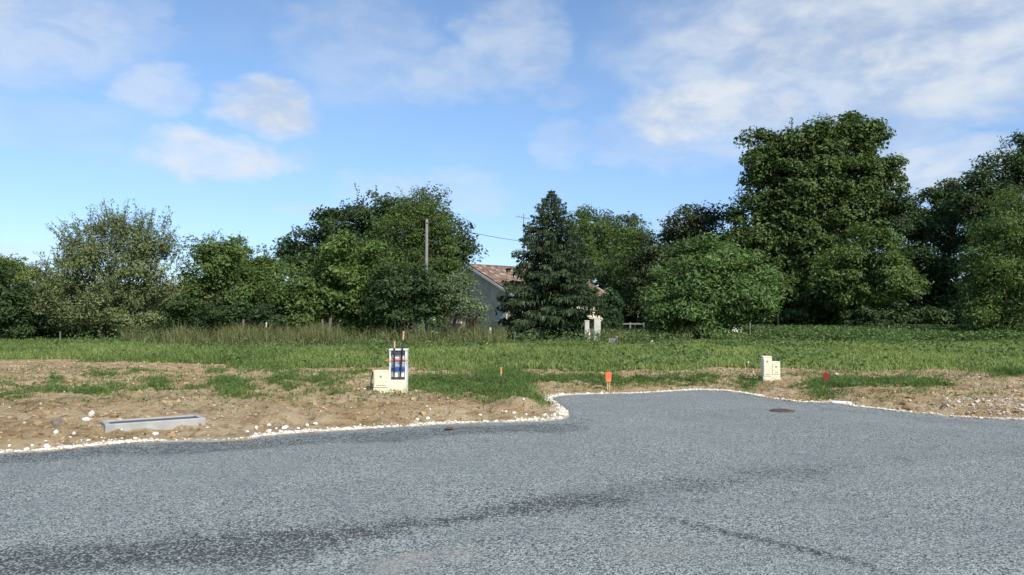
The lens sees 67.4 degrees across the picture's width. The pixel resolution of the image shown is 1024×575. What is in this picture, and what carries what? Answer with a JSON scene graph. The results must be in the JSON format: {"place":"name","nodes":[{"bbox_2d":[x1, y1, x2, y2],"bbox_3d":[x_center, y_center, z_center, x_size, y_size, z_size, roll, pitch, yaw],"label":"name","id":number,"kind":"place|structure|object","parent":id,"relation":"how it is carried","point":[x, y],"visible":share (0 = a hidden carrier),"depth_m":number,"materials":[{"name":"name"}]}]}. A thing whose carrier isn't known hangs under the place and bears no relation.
{"place":"outdoors","nodes":[
{"label":"outdoors","id":0,"kind":"place"},
{"bbox_2d":[0,390,1023,574],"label":"road","id":1,"kind":"structure","parent":0,"point":[699,482],"depth_m":6.89,"materials":[{"name":"grey asphalt"}]},
{"bbox_2d":[444,427,454,430],"bbox_3d":[-0.903,2.058,11.173,0.159,0.036,0.200,0,-2,0],"label":"manhole cover","id":2,"kind":"object","parent":1,"relation":"on","point":[449,428],"visible":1,"depth_m":11.11,"materials":[{"name":"metal"}]},
{"bbox_2d":[769,408,794,412],"bbox_3d":[4.726,2.153,13.439,0.428,0.036,0.428,0,-2,0],"label":"manhole cover","id":3,"kind":"object","parent":1,"relation":"on","point":[781,410],"visible":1,"depth_m":13.34,"materials":[{"name":"metal"}]},
{"bbox_2d":[0,320,1023,453],"bbox_3d":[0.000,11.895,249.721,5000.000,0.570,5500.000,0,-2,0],"label":"ground","id":4,"kind":"structure","parent":0,"point":[237,425],"depth_m":13.64,"materials":[{"name":"brown soil"}]},
{"bbox_2d":[0,261,43,339],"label":"shrub","id":5,"kind":"object","parent":4,"relation":"on","point":[14,321],"visible":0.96,"depth_m":45.73,"materials":[{"name":"green plant"}]},
{"bbox_2d":[0,253,69,304],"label":"bush","id":6,"kind":"object","parent":4,"relation":"on","point":[15,263],"visible":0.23,"depth_m":50.78,"materials":[{"name":"green plant"}]},
{"bbox_2d":[51,418,64,426],"bbox_3d":[-6.429,1.922,10.881,0.163,0.153,0.147,-2,-3,44],"label":"limestone rock","id":7,"kind":"object","parent":4,"relation":"on","point":[56,422],"visible":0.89,"depth_m":10.86,"materials":[{"name":"brown stone"}]},
{"bbox_2d":[3,278,114,336],"bbox_3d":[-31.367,1.768,50.566,9.929,4.769,7.080,0,-2,0],"label":"thicket","id":8,"kind":"object","parent":4,"relation":"on","point":[39,324],"visible":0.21,"depth_m":49.34,"materials":[{"name":"green plant"}]},
{"bbox_2d":[88,410,94,416],"bbox_3d":[-6.361,1.921,11.626,0.080,0.125,0.115,0,-2,0],"label":"limestone rock","id":9,"kind":"object","parent":4,"relation":"on","point":[91,413],"visible":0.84,"depth_m":11.60,"materials":[{"name":"beige stone"}]},
{"bbox_2d":[15,198,191,337],"bbox_3d":[-24.890,-1.121,47.269,10.527,8.911,6.821,0,-2,0],"label":"olive leaved tree","id":10,"kind":"object","parent":4,"relation":"on","point":[96,312],"visible":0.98,"depth_m":46.28,"materials":[{"name":"green plant"}]},
{"bbox_2d":[102,284,187,334],"bbox_3d":[-26.910,1.909,55.139,10.861,4.496,6.512,0,-2,0],"label":"thicket","id":11,"kind":"object","parent":4,"relation":"on","point":[164,326],"visible":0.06,"depth_m":53.64,"materials":[{"name":"green plant"}]},
{"bbox_2d":[101,414,205,431],"bbox_3d":[-5.193,2.049,11.146,1.318,0.275,0.500,2,-3,-33],"label":"concrete trough","id":12,"kind":"object","parent":4,"relation":"on","point":[164,423],"visible":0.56,"depth_m":11.03,"materials":[{"name":"grey concrete"}]},
{"bbox_2d":[171,231,273,334],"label":"leafy tree","id":13,"kind":"object","parent":4,"relation":"on","point":[213,259],"visible":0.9,"depth_m":47.45,"materials":[{"name":"green plant"}]},
{"bbox_2d":[156,294,294,335],"bbox_3d":[-17.508,1.898,47.204,8.308,3.003,4.489,0,-2,0],"label":"shrub","id":14,"kind":"object","parent":4,"relation":"on","point":[222,314],"visible":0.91,"depth_m":46.26,"materials":[{"name":"green plant"}]},
{"bbox_2d":[205,228,301,318],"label":"leafy tree","id":15,"kind":"object","parent":4,"relation":"on","point":[267,264],"visible":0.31,"depth_m":49.60,"materials":[{"name":"green plant"}]},
{"bbox_2d":[191,297,324,330],"bbox_3d":[-18.603,2.073,55.911,10.629,5.159,6.189,0,-2,0],"label":"thicket","id":16,"kind":"object","parent":4,"relation":"on","point":[249,320],"visible":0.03,"depth_m":54.84,"materials":[{"name":"green plant"}]},
{"bbox_2d":[247,257,329,330],"bbox_3d":[-13.729,0.751,47.707,4.376,5.216,4.018,-1,-3,28],"label":"hazel bush","id":17,"kind":"object","parent":4,"relation":"on","point":[292,297],"visible":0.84,"depth_m":46.85,"materials":[{"name":"green plant"}]},
{"bbox_2d":[116,320,522,345],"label":"tall dry grass","id":18,"kind":"structure","parent":4,"relation":"on","point":[232,331],"depth_m":39.82,"materials":[{"name":"green plant"}]},
{"bbox_2d":[327,318,331,333],"bbox_3d":[-10.816,2.551,45.436,0.359,1.492,0.206,0,-2,0],"label":"fence post","id":19,"kind":"object","parent":4,"relation":"on","point":[330,322],"visible":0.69,"depth_m":45.38,"materials":[{"name":"grey wood"}]},
{"bbox_2d":[292,229,391,335],"bbox_3d":[-10.731,-0.172,48.546,7.925,7.118,4.562,0,-2,0],"label":"hazel bush","id":20,"kind":"object","parent":4,"relation":"on","point":[344,277],"visible":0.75,"depth_m":47.78,"materials":[{"name":"green plant"}]},
{"bbox_2d":[320,283,424,334],"bbox_3d":[-11.278,1.908,56.933,10.183,5.170,5.860,0,-2,0],"label":"thicket","id":21,"kind":"object","parent":4,"relation":"on","point":[333,321],"visible":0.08,"depth_m":55.73,"materials":[{"name":"green plant"}]},
{"bbox_2d":[270,181,488,327],"bbox_3d":[-10.959,-2.401,64.164,18.162,12.839,10.000,0,-2,0],"label":"broad tree","id":22,"kind":"object","parent":4,"relation":"on","point":[354,219],"visible":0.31,"depth_m":63.15,"materials":[{"name":"green plant"}]},
{"bbox_2d":[373,370,389,392],"bbox_3d":[-2.701,1.972,15.947,0.324,0.507,0.255,0,-2,1],"label":"service box","id":23,"kind":"object","parent":4,"relation":"on","point":[380,379],"visible":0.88,"depth_m":15.83,"materials":[{"name":"grey plastic"}]},
{"bbox_2d":[374,373,387,386],"bbox_3d":[-2.703,1.908,15.833,0.282,0.300,0.023,0,-2,1],"label":"door","id":24,"kind":"structure","parent":23,"relation":"in","point":[380,379],"depth_m":15.83,"materials":[{"name":"grey plastic"}]},
{"bbox_2d":[388,348,408,392],"bbox_3d":[-2.368,1.747,16.012,0.382,0.938,0.342,0,-2,2],"label":"meter cabinet","id":25,"kind":"object","parent":4,"relation":"on","point":[398,384],"visible":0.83,"depth_m":15.94,"materials":[{"name":"white paint"}]},
{"bbox_2d":[393,341,395,379],"bbox_3d":[-2.433,1.546,15.899,0.052,0.890,0.042,1,-3,-26],"label":"conduit","id":26,"kind":"object","parent":25,"relation":"in","point":[394,363],"visible":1,"depth_m":15.88,"materials":[{"name":"plastic"}]},
{"bbox_2d":[399,331,404,379],"bbox_3d":[-2.275,1.445,15.899,0.113,1.093,0.044,0,-2,0],"label":"conduit","id":27,"kind":"object","parent":25,"relation":"in","point":[401,356],"visible":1,"depth_m":15.89,"materials":[{"name":"black plastic"}]},
{"bbox_2d":[355,260,462,339],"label":"leafy tree","id":28,"kind":"object","parent":4,"relation":"on","point":[408,298],"visible":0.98,"depth_m":45.31,"materials":[{"name":"green plant"}]},
{"bbox_2d":[361,184,475,334],"bbox_3d":[-6.866,-1.829,54.107,8.674,10.995,6.516,0,-2,0],"label":"ash tree","id":29,"kind":"object","parent":4,"relation":"on","point":[412,224],"visible":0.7,"depth_m":53.55,"materials":[{"name":"green plant"}]},
{"bbox_2d":[425,219,428,336],"bbox_3d":[-5.208,-0.415,47.026,0.230,7.561,0.225,0,-2,0],"label":"utility pole","id":30,"kind":"object","parent":4,"relation":"on","point":[426,248],"visible":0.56,"depth_m":47.08,"materials":[{"name":"grey concrete"}]},
{"bbox_2d":[429,222,517,240],"bbox_3d":[-2.009,-3.689,52.892,0.034,0.154,13.157,-1,-3,28],"label":"power line","id":31,"kind":"object","parent":30,"relation":"attached to","point":[472,232],"visible":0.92,"depth_m":51.59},
{"bbox_2d":[431,268,497,337],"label":"tree","id":32,"kind":"object","parent":4,"relation":"on","point":[467,304],"visible":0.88,"depth_m":45.92,"materials":[{"name":"green plant"}]},
{"bbox_2d":[0,359,1020,446],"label":"scattered pebbles","id":33,"kind":"object","parent":4,"relation":"on","point":[361,392],"visible":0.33,"depth_m":14.63,"materials":[{"name":"stone"}]},
{"bbox_2d":[0,331,1023,373],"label":"meadow grass","id":34,"kind":"structure","parent":4,"relation":"on","point":[461,357],"depth_m":27.83,"materials":[{"name":"green plant"}]},
{"bbox_2d":[0,358,1023,419],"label":"weed tufts","id":35,"kind":"object","parent":4,"relation":"on","point":[518,372],"visible":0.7,"depth_m":17.36,"materials":[{"name":"green plant"}]},
{"bbox_2d":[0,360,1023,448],"bbox_3d":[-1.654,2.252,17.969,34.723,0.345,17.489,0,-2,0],"label":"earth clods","id":36,"kind":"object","parent":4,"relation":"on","point":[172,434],"visible":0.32,"depth_m":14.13,"materials":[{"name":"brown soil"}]},
{"bbox_2d":[0,388,1023,452],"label":"limestone gravel","id":37,"kind":"structure","parent":4,"relation":"on","point":[563,410],"depth_m":11.84,"materials":[{"name":"beige gravel"}]},
{"bbox_2d":[3,323,1023,369],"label":"broadleaf weeds","id":38,"kind":"object","parent":4,"relation":"on","point":[640,339],"visible":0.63,"depth_m":37.12,"materials":[{"name":"green plant"}]},
{"bbox_2d":[436,264,608,334],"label":"tiled house","id":39,"kind":"structure","parent":4,"relation":"on","point":[489,278],"depth_m":61.29,"materials":[{"name":"paint"}]},
{"bbox_2d":[469,315,476,330],"bbox_3d":[-3.134,3.259,61.982,0.057,2.000,1.000,2,-3,-40],"label":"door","id":40,"kind":"structure","parent":39,"relation":"in","point":[473,318],"depth_m":61.94,"materials":[{"name":"wood"}]},
{"bbox_2d":[495,303,506,321],"bbox_3d":[-0.842,1.928,59.258,0.117,1.430,1.390,2,-3,-40],"label":"window","id":41,"kind":"structure","parent":39,"relation":"in","point":[499,315],"depth_m":59.39,"materials":[{"name":"grey glass"}]},
{"bbox_2d":[516,214,529,257],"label":"tv antenna","id":42,"kind":"object","parent":39,"relation":"attached to","point":[523,217],"visible":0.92,"depth_m":65.93,"materials":[{"name":"metal"}]},
{"bbox_2d":[495,189,622,340],"bbox_3d":[3.033,-0.675,48.102,8.305,11.016,8.601,0,-2,0],"label":"spruce tree","id":43,"kind":"object","parent":4,"relation":"on","point":[557,270],"visible":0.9,"depth_m":46.98,"materials":[{"name":"green plant"}]},
{"bbox_2d":[584,320,588,340],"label":"gate pillar","id":44,"kind":"structure","parent":4,"relation":"on","point":[586,325],"depth_m":43.42,"materials":[{"name":"white concrete"}]},
{"bbox_2d":[571,217,605,309],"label":"slender tree","id":45,"kind":"object","parent":4,"relation":"on","point":[584,225],"visible":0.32,"depth_m":56.73,"materials":[{"name":"green plant"}]},
{"bbox_2d":[593,318,600,341],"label":"gate pillar","id":46,"kind":"structure","parent":4,"relation":"on","point":[597,324],"depth_m":43.37,"materials":[{"name":"white concrete"}]},
{"bbox_2d":[589,329,593,340],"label":"wooden gate","id":47,"kind":"structure","parent":46,"relation":"attached to","point":[591,330],"depth_m":43.51,"materials":[{"name":"white paint"}]},
{"bbox_2d":[605,372,610,389],"bbox_3d":[2.162,2.134,17.227,0.136,0.468,0.044,0,-2,0],"label":"survey marker","id":48,"kind":"object","parent":4,"relation":"on","point":[607,376],"visible":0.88,"depth_m":17.22,"materials":[{"name":"orange wood"}]},
{"bbox_2d":[566,204,651,296],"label":"airy tree","id":49,"kind":"object","parent":4,"relation":"on","point":[603,243],"visible":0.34,"depth_m":74.45,"materials":[{"name":"green plant"}]},
{"bbox_2d":[564,205,655,288],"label":"copper tree","id":50,"kind":"object","parent":4,"relation":"on","point":[627,219],"visible":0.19,"depth_m":79.83,"materials":[{"name":"plant"}]},
{"bbox_2d":[596,287,624,329],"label":"cypress column","id":51,"kind":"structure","parent":4,"relation":"on","point":[615,303],"depth_m":55.03,"materials":[{"name":"plant"}]},
{"bbox_2d":[608,277,649,332],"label":"thicket","id":52,"kind":"object","parent":4,"relation":"on","point":[618,288],"visible":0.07,"depth_m":68.70,"materials":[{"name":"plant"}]},
{"bbox_2d":[606,229,660,327],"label":"leafy tree","id":53,"kind":"object","parent":4,"relation":"on","point":[618,269],"visible":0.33,"depth_m":68.88,"materials":[{"name":"green plant"}]},
{"bbox_2d":[623,323,644,330],"bbox_3d":[8.261,3.221,56.897,3.100,1.250,0.135,0,-2,0],"label":"rail fence","id":54,"kind":"object","parent":4,"relation":"on","point":[629,324],"visible":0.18,"depth_m":56.85,"materials":[{"name":"grey concrete"}]},
{"bbox_2d":[619,200,760,326],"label":"copper tree","id":55,"kind":"object","parent":4,"relation":"on","point":[698,219],"visible":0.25,"depth_m":66.69,"materials":[{"name":"green plant"}]},
{"bbox_2d":[633,229,787,339],"bbox_3d":[11.673,0.017,45.005,8.196,6.881,7.198,-1,-3,27],"label":"walnut tree","id":56,"kind":"object","parent":4,"relation":"on","point":[684,302],"visible":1,"depth_m":43.77,"materials":[{"name":"green plant"}]},
{"bbox_2d":[760,356,771,381],"bbox_3d":[6.093,1.954,18.398,0.212,0.619,0.355,0,-2,9],"label":"service box","id":57,"kind":"object","parent":4,"relation":"on","point":[766,367],"visible":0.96,"depth_m":18.24,"materials":[{"name":"grey plastic"}]},
{"bbox_2d":[764,358,770,375],"bbox_3d":[6.066,1.893,18.236,0.170,0.421,0.023,0,-2,9],"label":"door","id":58,"kind":"structure","parent":57,"relation":"in","point":[767,361],"depth_m":18.23,"materials":[{"name":"grey plastic"}]},
{"bbox_2d":[742,319,797,331],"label":"thicket","id":59,"kind":"object","parent":4,"relation":"on","point":[754,326],"visible":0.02,"depth_m":64.68,"materials":[{"name":"green plant"}]},
{"bbox_2d":[771,361,779,379],"bbox_3d":[6.323,2.024,18.435,0.198,0.499,0.235,0,-2,9],"label":"service box","id":60,"kind":"object","parent":4,"relation":"on","point":[775,370],"visible":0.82,"depth_m":18.33,"materials":[{"name":"grey plastic"}]},
{"bbox_2d":[773,363,779,373],"bbox_3d":[6.305,1.944,18.334,0.156,0.258,0.023,0,-2,9],"label":"door","id":61,"kind":"structure","parent":60,"relation":"in","point":[776,368],"depth_m":18.33,"materials":[{"name":"grey plastic"}]},
{"bbox_2d":[719,110,910,327],"bbox_3d":[24.256,-5.036,61.870,16.095,19.176,9.634,0,-2,0],"label":"giant linden","id":62,"kind":"object","parent":4,"relation":"on","point":[817,190],"visible":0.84,"depth_m":60.88,"materials":[{"name":"green plant"}]},
{"bbox_2d":[822,373,829,384],"bbox_3d":[6.720,2.004,16.438,0.160,0.362,0.028,0,-2,0],"label":"round marker","id":63,"kind":"object","parent":4,"relation":"on","point":[825,376],"visible":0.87,"depth_m":16.43,"materials":[{"name":"red paint"}]},
{"bbox_2d":[831,401,851,403],"bbox_3d":[6.354,2.220,14.835,0.408,0.041,0.382,0,-2,0],"label":"limestone rock","id":64,"kind":"object","parent":4,"relation":"on","point":[838,402],"visible":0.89,"depth_m":14.76,"materials":[{"name":"white stone"}]},
{"bbox_2d":[804,221,933,311],"bbox_3d":[25.487,-0.599,55.056,8.497,8.338,5.826,0,-2,0],"label":"leafy tree","id":65,"kind":"object","parent":4,"relation":"on","point":[880,281],"visible":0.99,"depth_m":54.21,"materials":[{"name":"green plant"}]},
{"bbox_2d":[840,306,906,328],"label":"shrub","id":66,"kind":"object","parent":4,"relation":"on","point":[863,316],"visible":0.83,"depth_m":53.12,"materials":[{"name":"green plant"}]},
{"bbox_2d":[752,322,1023,341],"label":"nettle belt","id":67,"kind":"object","parent":4,"relation":"on","point":[799,333],"visible":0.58,"depth_m":42.53,"materials":[{"name":"green plant"}]},
{"bbox_2d":[879,266,956,324],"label":"thicket","id":68,"kind":"object","parent":4,"relation":"on","point":[912,301],"visible":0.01,"depth_m":65.36,"materials":[{"name":"green plant"}]},
{"bbox_2d":[879,190,966,327],"bbox_3d":[31.983,-1.477,59.727,6.609,12.404,5.872,-1,-3,22],"label":"leafy tree","id":69,"kind":"object","parent":4,"relation":"on","point":[912,226],"visible":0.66,"depth_m":59.22,"materials":[{"name":"green plant"}]},
{"bbox_2d":[910,177,972,298],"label":"leafy tree","id":70,"kind":"object","parent":4,"relation":"on","point":[934,195],"visible":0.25,"depth_m":62.57,"materials":[{"name":"green plant"}]},
{"bbox_2d":[894,389,1023,417],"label":"rubble gravel","id":71,"kind":"structure","parent":4,"relation":"on","point":[978,399],"depth_m":13.59,"materials":[{"name":"beige gravel"}]},
{"bbox_2d":[919,272,1003,326],"bbox_3d":[38.058,1.234,59.972,12.113,7.082,7.834,1,-3,-17],"label":"thicket","id":72,"kind":"object","parent":4,"relation":"on","point":[940,303],"visible":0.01,"depth_m":59.65,"materials":[{"name":"green plant"}]},
{"bbox_2d":[935,129,1023,304],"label":"locust tree","id":73,"kind":"object","parent":4,"relation":"on","point":[1012,169],"visible":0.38,"depth_m":56.98,"materials":[{"name":"green plant"}]},
{"bbox_2d":[941,186,1023,332],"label":"acacia tree","id":74,"kind":"object","parent":4,"relation":"on","point":[985,268],"visible":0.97,"depth_m":43.47,"materials":[{"name":"green plant"}]},
{"bbox_2d":[0,0,1023,319],"label":"sky","id":75,"kind":"structure","parent":0,"point":[245,118],"materials":[{"name":"blue"}]},
{"bbox_2d":[608,336,617,343],"bbox_3d":[5.320,2.826,40.417,0.472,0.556,0.400,0,-2,11],"label":"concrete block","id":76,"kind":"object","parent":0,"point":[614,339],"depth_m":40.24,"materials":[{"name":"grey concrete"}]},
{"bbox_2d":[591,323,696,342],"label":"tall dry grass","id":77,"kind":"structure","parent":0,"point":[635,332],"depth_m":43.92,"materials":[{"name":"green plant"}]}
]}

